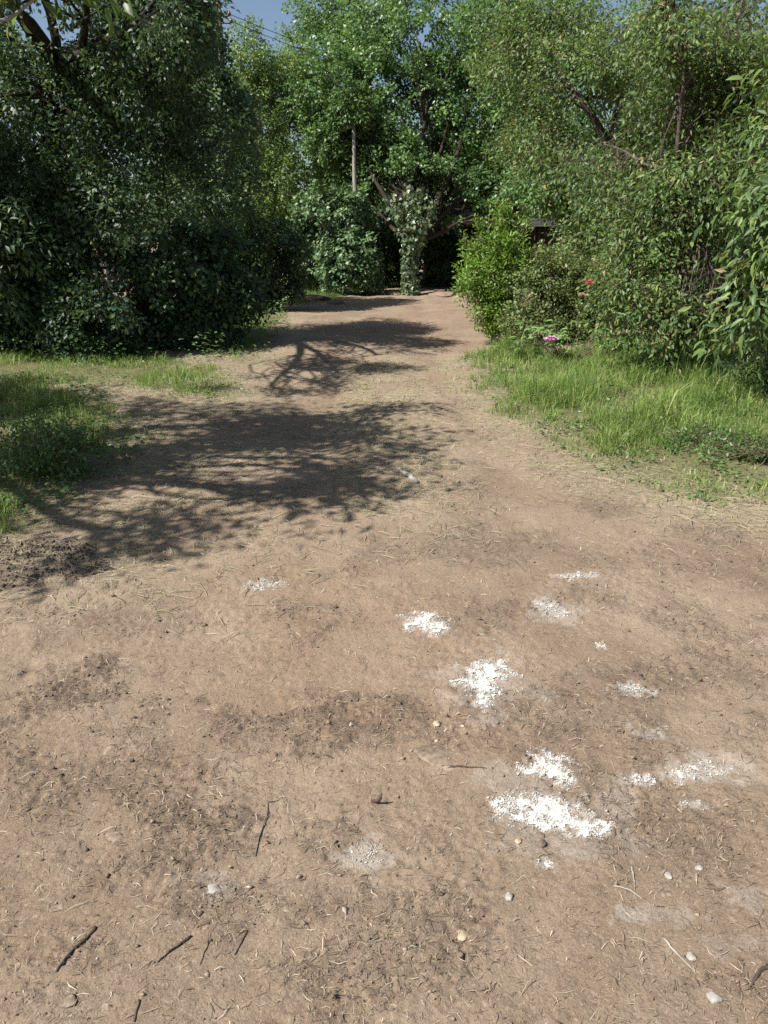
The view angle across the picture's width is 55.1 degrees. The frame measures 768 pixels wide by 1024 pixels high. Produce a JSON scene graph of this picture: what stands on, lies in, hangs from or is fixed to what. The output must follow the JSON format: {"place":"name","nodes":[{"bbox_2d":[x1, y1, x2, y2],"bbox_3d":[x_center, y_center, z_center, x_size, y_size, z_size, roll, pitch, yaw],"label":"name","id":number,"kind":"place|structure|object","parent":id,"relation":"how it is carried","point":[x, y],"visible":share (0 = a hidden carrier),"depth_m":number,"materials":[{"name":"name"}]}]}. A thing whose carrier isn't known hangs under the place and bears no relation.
{"place":"outdoors","nodes":[
{"label":"outdoors","id":0,"kind":"place"},
{"bbox_2d":[0,374,163,535],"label":"grass","id":1,"kind":"structure","parent":0,"point":[43,395],"depth_m":6.46,"materials":[{"name":"green plant"}]},
{"bbox_2d":[206,308,288,365],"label":"grass","id":2,"kind":"structure","parent":0,"point":[251,337],"depth_m":11.50,"materials":[{"name":"green plant"}]},
{"bbox_2d":[277,287,352,303],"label":"grass","id":3,"kind":"structure","parent":0,"point":[323,293],"depth_m":19.22,"materials":[{"name":"green plant"}]},
{"bbox_2d":[0,243,767,1023],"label":"ground","id":4,"kind":"structure","parent":0,"point":[430,329],"depth_m":2.60,"materials":[{"name":"brown soil"}]},
{"bbox_2d":[0,178,80,354],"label":"elder tree","id":5,"kind":"object","parent":4,"relation":"on","point":[17,245],"visible":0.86,"depth_m":9.34,"materials":[{"name":"green plant"}]},
{"bbox_2d":[0,215,106,354],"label":"hedge bush","id":6,"kind":"object","parent":4,"relation":"on","point":[28,286],"visible":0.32,"depth_m":9.85,"materials":[{"name":"green plant"}]},
{"bbox_2d":[0,536,108,590],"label":"dark loam","id":7,"kind":"object","parent":4,"relation":"on","point":[48,556],"visible":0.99,"depth_m":3.73,"materials":[{"name":"brown soil"}]},
{"bbox_2d":[0,409,114,484],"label":"weed clump","id":8,"kind":"object","parent":4,"relation":"on","point":[60,451],"visible":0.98,"depth_m":4.92,"materials":[{"name":"green plant"}]},
{"bbox_2d":[62,993,76,1007],"bbox_3d":[-0.674,1.051,1.583,0.030,0.011,0.034,0,21,0],"label":"stone","id":9,"kind":"object","parent":4,"relation":"on","point":[69,1000],"visible":1,"depth_m":1.58,"materials":[{"name":"beige stone"}]},
{"bbox_2d":[0,0,140,39],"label":"walnut tree","id":10,"kind":"object","parent":4,"relation":"on","point":[128,11],"visible":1,"depth_m":5.01,"materials":[{"name":"green plant"}]},
{"bbox_2d":[0,373,146,510],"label":"weeds","id":11,"kind":"object","parent":4,"relation":"on","point":[20,496],"visible":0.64,"depth_m":5.68,"materials":[{"name":"green plant"}]},
{"bbox_2d":[56,926,96,971],"bbox_3d":[-0.715,1.012,1.708,0.013,0.011,0.125,9,22,22],"label":"stick","id":12,"kind":"object","parent":4,"relation":"on","point":[92,931],"visible":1,"depth_m":1.72,"materials":[{"name":"brown wood"}]},
{"bbox_2d":[0,26,153,271],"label":"shade tree","id":13,"kind":"object","parent":4,"relation":"on","point":[6,88],"depth_m":21.56,"materials":[{"name":"green plant"}]},
{"bbox_2d":[22,258,182,362],"bbox_3d":[-3.736,-2.710,9.879,2.036,1.368,1.698,0,21,0],"label":"hedge bush","id":14,"kind":"object","parent":4,"relation":"on","point":[67,317],"visible":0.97,"depth_m":9.56,"materials":[{"name":"green plant"}]},
{"bbox_2d":[88,253,135,307],"bbox_3d":[-5.000,-4.477,14.637,3.100,1.328,0.150,0,21,0],"label":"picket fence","id":15,"kind":"object","parent":4,"relation":"on","point":[107,272],"visible":0.03,"depth_m":14.50,"materials":[{"name":"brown wood"}]},
{"bbox_2d":[105,831,122,841],"bbox_3d":[-0.750,0.903,2.042,0.052,0.014,0.046,0,21,0],"label":"stone","id":16,"kind":"object","parent":4,"relation":"on","point":[112,836],"visible":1,"depth_m":2.04,"materials":[{"name":"beige stone"}]},
{"bbox_2d":[0,347,241,398],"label":"weeds","id":17,"kind":"object","parent":4,"relation":"on","point":[124,376],"visible":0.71,"depth_m":8.49,"materials":[{"name":"green plant"}]},
{"bbox_2d":[0,348,265,400],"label":"grass","id":18,"kind":"structure","parent":4,"relation":"on","point":[177,372],"depth_m":8.54,"materials":[{"name":"green plant"}]},
{"bbox_2d":[0,0,267,298],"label":"plum tree","id":19,"kind":"object","parent":4,"relation":"on","point":[162,44],"visible":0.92,"depth_m":9.46,"materials":[{"name":"green plant"}]},
{"bbox_2d":[134,999,139,1021],"bbox_3d":[-0.526,1.059,1.563,0.008,0.006,0.048,0,21,0],"label":"stick","id":20,"kind":"object","parent":4,"relation":"on","point":[137,1007],"visible":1,"depth_m":1.56,"materials":[{"name":"brown wood"}]},
{"bbox_2d":[1,297,288,364],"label":"weeds","id":21,"kind":"object","parent":4,"relation":"on","point":[172,348],"visible":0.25,"depth_m":9.90,"materials":[{"name":"green plant"}]},
{"bbox_2d":[157,935,191,962],"bbox_3d":[-0.488,1.016,1.712,0.008,0.013,0.094,16,26,36],"label":"stick","id":22,"kind":"object","parent":4,"relation":"on","point":[181,942],"visible":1,"depth_m":1.72,"materials":[{"name":"brown wood"}]},
{"bbox_2d":[102,207,254,350],"bbox_3d":[-2.915,-3.382,10.794,2.016,2.004,1.807,0,21,0],"label":"hedge bush","id":23,"kind":"object","parent":4,"relation":"on","point":[214,252],"visible":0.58,"depth_m":10.41,"materials":[{"name":"green plant"}]},
{"bbox_2d":[88,1,279,279],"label":"hazel tree","id":24,"kind":"object","parent":4,"relation":"on","point":[240,97],"visible":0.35,"depth_m":14.64,"materials":[{"name":"green plant"}]},
{"bbox_2d":[200,941,208,963],"bbox_3d":[-0.415,1.018,1.700,0.011,0.008,0.057,0,21,0],"label":"stick","id":25,"kind":"object","parent":4,"relation":"on","point":[207,944],"visible":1,"depth_m":1.70,"materials":[{"name":"wood"}]},
{"bbox_2d":[145,263,277,350],"bbox_3d":[-2.495,-3.009,10.801,2.094,1.254,1.339,-11,23,-26],"label":"hedge bush","id":26,"kind":"object","parent":4,"relation":"on","point":[245,298],"visible":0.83,"depth_m":10.53,"materials":[{"name":"green plant"}]},
{"bbox_2d":[207,884,220,893],"bbox_3d":[-0.433,0.961,1.874,0.038,0.017,0.031,0,21,0],"label":"stone","id":27,"kind":"object","parent":4,"relation":"on","point":[211,888],"visible":0.98,"depth_m":1.87,"materials":[{"name":"white stone"}]},
{"bbox_2d":[112,65,316,248],"bbox_3d":[-6.563,-12.462,26.440,8.481,7.769,4.709,0,21,0],"label":"shade tree","id":28,"kind":"object","parent":4,"relation":"on","point":[162,204],"visible":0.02,"depth_m":25.97,"materials":[{"name":"green plant"}]},
{"bbox_2d":[214,0,235,254],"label":"utility pole","id":29,"kind":"object","parent":4,"relation":"on","point":[230,20],"visible":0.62,"depth_m":16.61,"materials":[{"name":"brown wood"}]},
{"bbox_2d":[232,15,449,86],"bbox_3d":[2.008,-14.533,24.147,0.013,1.194,19.865,13,24,31],"label":"overhead cable","id":30,"kind":"object","parent":29,"relation":"attached to","point":[284,36],"visible":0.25,"depth_m":17.94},
{"bbox_2d":[234,22,478,99],"bbox_3d":[2.025,-14.277,24.244,0.013,1.042,19.847,13,24,31],"label":"overhead cable","id":31,"kind":"object","parent":29,"relation":"attached to","point":[296,47],"visible":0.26,"depth_m":18.16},
{"bbox_2d":[234,930,247,954],"bbox_3d":[-0.336,1.012,1.730,0.005,0.006,0.066,6,22,16],"label":"stick","id":32,"kind":"object","parent":4,"relation":"on","point":[241,940],"visible":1,"depth_m":1.74,"materials":[{"name":"brown wood"}]},
{"bbox_2d":[209,304,287,362],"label":"weeds","id":33,"kind":"object","parent":4,"relation":"on","point":[258,337],"visible":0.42,"depth_m":11.26,"materials":[{"name":"green plant"}]},
{"bbox_2d":[238,577,288,590],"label":"lime patch","id":34,"kind":"object","parent":4,"relation":"on","point":[271,582],"visible":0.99,"depth_m":3.48,"materials":[{"name":"white"}]},
{"bbox_2d":[255,800,277,856],"bbox_3d":[-0.343,0.887,2.086,0.032,0.013,0.221,3,21,9],"label":"stick","id":35,"kind":"object","parent":4,"relation":"on","point":[262,826],"visible":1,"depth_m":2.08,"materials":[{"name":"wood"}]},
{"bbox_2d":[226,13,326,262],"bbox_3d":[-3.060,-9.968,20.891,3.482,7.014,2.833,-13,24,-30],"label":"acacia tree","id":36,"kind":"object","parent":4,"relation":"on","point":[254,75],"visible":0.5,"depth_m":20.12,"materials":[{"name":"green plant"}]},
{"bbox_2d":[237,212,316,308],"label":"hedge bush","id":37,"kind":"object","parent":4,"relation":"on","point":[289,244],"visible":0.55,"depth_m":15.62,"materials":[{"name":"green plant"}]},
{"bbox_2d":[300,294,330,301],"bbox_3d":[-1.731,-5.254,18.186,0.811,0.245,0.572,0,21,0],"label":"earth clod","id":38,"kind":"object","parent":4,"relation":"on","point":[312,297],"visible":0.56,"depth_m":18.05,"materials":[{"name":"soil"}]},
{"bbox_2d":[279,179,377,291],"bbox_3d":[-1.656,-7.522,20.227,3.083,2.988,1.997,12,24,29],"label":"ivy bush","id":39,"kind":"object","parent":4,"relation":"on","point":[328,213],"visible":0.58,"depth_m":19.67,"materials":[{"name":"green plant"}]},
{"bbox_2d":[327,300,344,304],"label":"earth clod","id":40,"kind":"object","parent":4,"relation":"on","point":[335,302],"visible":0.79,"depth_m":17.45,"materials":[{"name":"soil"}]},
{"bbox_2d":[269,0,412,214],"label":"ash tree","id":41,"kind":"object","parent":4,"relation":"on","point":[308,29],"visible":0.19,"depth_m":21.30,"materials":[{"name":"green plant"}]},
{"bbox_2d":[296,74,386,255],"bbox_3d":[-1.156,-8.849,20.168,2.456,5.406,1.633,0,21,0],"label":"young pole tree","id":42,"kind":"object","parent":4,"relation":"on","point":[324,151],"visible":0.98,"depth_m":19.46,"materials":[{"name":"green plant"}]},
{"bbox_2d":[313,225,385,295],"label":"lilac bush","id":43,"kind":"object","parent":4,"relation":"on","point":[345,275],"visible":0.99,"depth_m":19.54,"materials":[{"name":"green plant"}]},
{"bbox_2d":[322,365,399,416],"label":"grass","id":44,"kind":"structure","parent":4,"relation":"on","point":[360,389],"depth_m":7.95,"materials":[{"name":"plant"}]},
{"bbox_2d":[347,842,383,870],"bbox_3d":[-0.050,0.922,1.973,0.103,0.010,0.106,0,21,0],"label":"lime patch","id":45,"kind":"object","parent":4,"relation":"on","point":[372,854],"visible":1,"depth_m":1.97,"materials":[{"name":"white"}]},
{"bbox_2d":[371,793,382,802],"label":"hooked twig","id":46,"kind":"object","parent":4,"relation":"on","point":[378,799],"visible":1,"depth_m":2.15,"materials":[{"name":"brown wood"}]},
{"bbox_2d":[352,213,402,287],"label":"laurel bush","id":47,"kind":"object","parent":4,"relation":"on","point":[389,247],"visible":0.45,"depth_m":22.53,"materials":[{"name":"green plant"}]},
{"bbox_2d":[307,82,460,273],"bbox_3d":[0.721,-12.596,28.414,9.058,6.869,4.450,0,21,0],"label":"shade tree","id":48,"kind":"object","parent":4,"relation":"on","point":[382,207],"visible":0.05,"depth_m":27.50,"materials":[{"name":"green plant"}]},
{"bbox_2d":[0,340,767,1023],"bbox_3d":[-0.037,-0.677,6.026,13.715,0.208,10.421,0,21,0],"label":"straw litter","id":49,"kind":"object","parent":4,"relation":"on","point":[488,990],"visible":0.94,"depth_m":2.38,"materials":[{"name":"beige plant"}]},
{"bbox_2d":[0,349,767,636],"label":"cut grass thatch","id":50,"kind":"object","parent":4,"relation":"on","point":[363,454],"visible":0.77,"depth_m":5.35,"materials":[{"name":"beige plant"}]},
{"bbox_2d":[0,363,767,1023],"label":"soil clods","id":51,"kind":"object","parent":4,"relation":"on","point":[344,909],"visible":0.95,"depth_m":2.20,"materials":[{"name":"brown soil"}]},
{"bbox_2d":[385,290,404,294],"bbox_3d":[0.324,-5.986,20.109,0.569,0.123,0.691,0,21,0],"label":"earth heap","id":52,"kind":"object","parent":4,"relation":"on","point":[391,292],"visible":0.85,"depth_m":19.93,"materials":[{"name":"brown soil"}]},
{"bbox_2d":[397,467,418,483],"bbox_3d":[0.164,-0.242,4.908,0.058,0.044,0.325,-7,22,-17],"label":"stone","id":53,"kind":"object","parent":4,"relation":"on","point":[413,479],"visible":0.99,"depth_m":4.88,"materials":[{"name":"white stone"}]},
{"bbox_2d":[274,0,558,295],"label":"maple tree","id":54,"kind":"object","parent":4,"relation":"on","point":[456,150],"visible":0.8,"depth_m":19.82,"materials":[{"name":"green plant"}]},
{"bbox_2d":[396,610,450,637],"bbox_3d":[0.172,0.469,3.144,0.242,0.027,0.245,0,21,0],"label":"lime patch","id":55,"kind":"object","parent":4,"relation":"on","point":[424,622],"visible":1,"depth_m":3.12,"materials":[{"name":"white"}]},
{"bbox_2d":[413,745,453,771],"bbox_3d":[0.173,0.785,2.350,0.091,0.011,0.157,-13,24,-32],"label":"earth lump","id":56,"kind":"object","parent":4,"relation":"on","point":[433,757],"visible":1,"depth_m":2.35,"materials":[{"name":"brown soil"}]},
{"bbox_2d":[393,222,474,286],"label":"laurel bush","id":57,"kind":"object","parent":4,"relation":"on","point":[440,253],"visible":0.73,"depth_m":22.36,"materials":[{"name":"green plant"}]},
{"bbox_2d":[433,720,440,726],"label":"stone","id":58,"kind":"object","parent":4,"relation":"on","point":[436,723],"visible":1,"depth_m":2.50,"materials":[{"name":"beige stone"}]},
{"bbox_2d":[428,291,455,296],"bbox_3d":[1.584,-5.840,19.708,0.786,0.119,1.500,0,21,0],"label":"earth heap","id":59,"kind":"object","parent":4,"relation":"on","point":[442,293],"visible":0.88,"depth_m":19.45,"materials":[{"name":"beige soil"}]},
{"bbox_2d":[441,765,485,767],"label":"stick","id":60,"kind":"object","parent":4,"relation":"on","point":[464,766],"visible":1,"depth_m":2.31,"materials":[{"name":"brown wood"}]},
{"bbox_2d":[457,929,469,941],"bbox_3d":[0.185,1.007,1.750,0.031,0.015,0.031,17,26,37],"label":"stone","id":61,"kind":"object","parent":4,"relation":"on","point":[462,935],"visible":1,"depth_m":1.75,"materials":[{"name":"beige stone"}]},
{"bbox_2d":[449,656,523,712],"bbox_3d":[0.369,0.627,2.751,0.272,0.034,0.373,11,24,28],"label":"lime patch","id":62,"kind":"object","parent":4,"relation":"on","point":[482,683],"visible":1,"depth_m":2.75,"materials":[{"name":"white"}]},
{"bbox_2d":[460,221,531,284],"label":"laurel bush","id":63,"kind":"object","parent":4,"relation":"on","point":[515,228],"visible":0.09,"depth_m":22.58,"materials":[{"name":"green plant"}]},
{"bbox_2d":[447,196,546,343],"bbox_3d":[1.652,-3.542,10.887,1.390,2.110,1.060,0,21,0],"label":"bright shrub","id":64,"kind":"object","parent":4,"relation":"on","point":[486,291],"visible":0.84,"depth_m":10.71,"materials":[{"name":"green plant"}]},
{"bbox_2d":[411,41,605,203],"bbox_3d":[4.840,-13.209,27.013,8.859,8.756,4.706,0,21,0],"label":"shade tree","id":65,"kind":"object","parent":4,"relation":"on","point":[445,192],"visible":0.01,"depth_m":26.43,"materials":[{"name":"green plant"}]},
{"bbox_2d":[505,891,513,900],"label":"stone","id":66,"kind":"object","parent":4,"relation":"on","point":[508,896],"visible":1,"depth_m":1.84,"materials":[{"name":"white stone"}]},
{"bbox_2d":[486,338,533,356],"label":"weed clump","id":67,"kind":"object","parent":4,"relation":"on","point":[520,342],"visible":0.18,"depth_m":9.68,"materials":[{"name":"green plant"}]},
{"bbox_2d":[515,838,521,843],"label":"stone","id":68,"kind":"object","parent":4,"relation":"on","point":[518,840],"visible":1,"depth_m":2.02,"materials":[{"name":"beige stone"}]},
{"bbox_2d":[421,204,652,283],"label":"shed","id":69,"kind":"structure","parent":4,"relation":"on","point":[537,231],"depth_m":23.39,"materials":[{"name":"brown wood"}]},
{"bbox_2d":[537,831,544,837],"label":"stone","id":70,"kind":"object","parent":4,"relation":"on","point":[541,834],"visible":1,"depth_m":2.05,"materials":[{"name":"brown stone"}]},
{"bbox_2d":[537,839,545,847],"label":"stone","id":71,"kind":"object","parent":4,"relation":"on","point":[541,843],"visible":1,"depth_m":2.01,"materials":[{"name":"brown stone"}]},
{"bbox_2d":[531,857,553,867],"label":"lime patch","id":72,"kind":"object","parent":4,"relation":"on","point":[547,865],"visible":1,"depth_m":1.95,"materials":[{"name":"white"}]},
{"bbox_2d":[514,747,579,790],"bbox_3d":[0.516,0.800,2.311,0.204,0.018,0.173,10,23,25],"label":"lime patch","id":73,"kind":"object","parent":4,"relation":"on","point":[542,767],"visible":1,"depth_m":2.30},
{"bbox_2d":[528,596,573,617],"bbox_3d":[0.746,0.423,3.255,0.156,0.026,0.229,-10,23,-25],"label":"lime patch","id":74,"kind":"object","parent":4,"relation":"on","point":[549,605],"visible":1,"depth_m":3.24,"materials":[{"name":"white"}]},
{"bbox_2d":[493,239,615,345],"bbox_3d":[2.537,-3.162,10.718,1.905,1.531,1.412,0,21,0],"label":"spiraea shrub","id":75,"kind":"object","parent":4,"relation":"on","point":[561,295],"visible":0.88,"depth_m":10.54,"materials":[{"name":"green plant"}]},
{"bbox_2d":[486,787,622,839],"bbox_3d":[0.488,0.873,2.129,0.385,0.024,0.213,0,21,0],"label":"lime patch","id":76,"kind":"object","parent":4,"relation":"on","point":[559,814],"visible":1,"depth_m":2.13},
{"bbox_2d":[445,0,670,257],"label":"pear tree","id":77,"kind":"object","parent":4,"relation":"on","point":[531,200],"visible":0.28,"depth_m":15.63,"materials":[{"name":"green plant"}]},
{"bbox_2d":[508,319,624,361],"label":"peony plant","id":78,"kind":"object","parent":4,"relation":"on","point":[549,339],"visible":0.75,"depth_m":9.10,"materials":[{"name":"green plant"}]},
{"bbox_2d":[517,248,632,342],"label":"rose bush","id":79,"kind":"object","parent":4,"relation":"on","point":[593,263],"visible":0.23,"depth_m":10.69,"materials":[{"name":"green plant"}]},
{"bbox_2d":[552,571,597,579],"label":"lime patch","id":80,"kind":"object","parent":4,"relation":"on","point":[577,575],"visible":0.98,"depth_m":3.55,"materials":[{"name":"white"}]},
{"bbox_2d":[595,642,605,647],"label":"lime patch","id":81,"kind":"object","parent":4,"relation":"on","point":[599,645],"visible":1,"depth_m":2.97,"materials":[{"name":"white"}]},
{"bbox_2d":[443,328,767,513],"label":"grass","id":82,"kind":"structure","parent":4,"relation":"on","point":[560,383],"depth_m":6.99,"materials":[{"name":"green plant"}]},
{"bbox_2d":[458,0,767,325],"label":"cherry tree","id":83,"kind":"object","parent":4,"relation":"on","point":[533,37],"visible":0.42,"depth_m":11.34,"materials":[{"name":"green plant"}]},
{"bbox_2d":[463,342,767,500],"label":"weeds","id":84,"kind":"object","parent":4,"relation":"on","point":[700,492],"visible":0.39,"depth_m":6.03,"materials":[{"name":"green plant"}]},
{"bbox_2d":[614,885,644,900],"bbox_3d":[0.622,0.960,1.862,0.079,0.008,0.012,14,25,33],"label":"stick","id":85,"kind":"object","parent":4,"relation":"on","point":[627,889],"visible":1,"depth_m":1.87,"materials":[{"name":"beige wood"}]},
{"bbox_2d":[605,680,656,697],"bbox_3d":[0.908,0.654,2.705,0.185,0.023,0.105,-7,22,-17],"label":"lime patch","id":86,"kind":"object","parent":4,"relation":"on","point":[629,687],"visible":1,"depth_m":2.71,"materials":[{"name":"white"}]},
{"bbox_2d":[499,0,767,383],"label":"cherry tree","id":87,"kind":"object","parent":4,"relation":"on","point":[661,242],"visible":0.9,"depth_m":7.76,"materials":[{"name":"green plant"}]},
{"bbox_2d":[622,769,656,784],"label":"lime patch","id":88,"kind":"object","parent":4,"relation":"on","point":[645,780],"visible":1,"depth_m":2.25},
{"bbox_2d":[569,0,767,202],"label":"shade tree","id":89,"kind":"object","parent":4,"relation":"on","point":[608,118],"visible":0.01,"depth_m":23.65,"materials":[{"name":"green plant"}]},
{"bbox_2d":[664,871,672,879],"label":"stone","id":90,"kind":"object","parent":4,"relation":"on","point":[668,874],"visible":1,"depth_m":1.90,"materials":[{"name":"white stone"}]},
{"bbox_2d":[662,936,693,970],"bbox_3d":[0.676,1.019,1.696,0.008,0.015,0.104,-7,22,-18],"label":"stick","id":91,"kind":"object","parent":4,"relation":"on","point":[665,939],"visible":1,"depth_m":1.70,"materials":[{"name":"beige wood"}]},
{"bbox_2d":[686,951,696,960],"bbox_3d":[0.705,1.020,1.688,0.022,0.014,0.022,10,23,24],"label":"stone","id":92,"kind":"object","parent":4,"relation":"on","point":[690,955],"visible":1,"depth_m":1.69,"materials":[{"name":"white stone"}]},
{"bbox_2d":[648,421,739,456],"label":"weed clump","id":93,"kind":"object","parent":4,"relation":"on","point":[698,432],"visible":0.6,"depth_m":5.63,"materials":[{"name":"green plant"}]},
{"bbox_2d":[679,798,712,809],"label":"lime patch","id":94,"kind":"object","parent":4,"relation":"on","point":[692,803],"visible":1,"depth_m":2.15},
{"bbox_2d":[695,865,703,870],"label":"stone","id":95,"kind":"object","parent":4,"relation":"on","point":[698,867],"visible":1,"depth_m":1.93,"materials":[{"name":"white stone"}]},
{"bbox_2d":[665,757,739,786],"bbox_3d":[0.979,0.803,2.293,0.264,0.021,0.142,0,21,0],"label":"lime patch","id":96,"kind":"object","parent":4,"relation":"on","point":[681,775],"visible":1,"depth_m":2.28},
{"bbox_2d":[653,208,762,344],"bbox_3d":[4.918,-3.266,10.170,2.423,2.148,1.982,-14,25,-33],"label":"garden bush","id":97,"kind":"object","parent":4,"relation":"on","point":[741,296],"visible":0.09,"depth_m":10.01,"materials":[{"name":"green plant"}]},
{"bbox_2d":[706,991,722,1003],"bbox_3d":[0.717,1.053,1.595,0.032,0.017,0.029,0,21,0],"label":"stone","id":98,"kind":"object","parent":4,"relation":"on","point":[713,997],"visible":1,"depth_m":1.59,"materials":[{"name":"white stone"}]},
{"bbox_2d":[668,186,761,317],"bbox_3d":[6.132,-4.762,13.291,3.263,2.708,2.174,0,21,0],"label":"garden bush","id":99,"kind":"object","parent":4,"relation":"on","point":[714,295],"depth_m":13.19,"materials":[{"name":"green plant"}]},
{"bbox_2d":[678,4,767,393],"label":"cherry tree","id":100,"kind":"object","parent":4,"relation":"on","point":[757,272],"visible":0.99,"depth_m":6.32,"materials":[{"name":"green plant"}]},
{"bbox_2d":[693,426,767,472],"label":"weed clump","id":101,"kind":"object","parent":4,"relation":"on","point":[754,449],"visible":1,"depth_m":5.29,"materials":[{"name":"green plant"}]},
{"bbox_2d":[712,307,767,397],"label":"privet bush","id":102,"kind":"object","parent":4,"relation":"on","point":[740,372],"visible":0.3,"depth_m":7.13,"materials":[{"name":"green plant"}]},
{"bbox_2d":[750,963,767,986],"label":"stick","id":103,"kind":"object","parent":4,"relation":"on","point":[759,971],"visible":1,"depth_m":1.64,"materials":[{"name":"brown wood"}]},
{"bbox_2d":[0,0,767,236],"label":"sky","id":104,"kind":"structure","parent":0,"point":[270,11],"materials":[{"name":"blue"}]}
]}

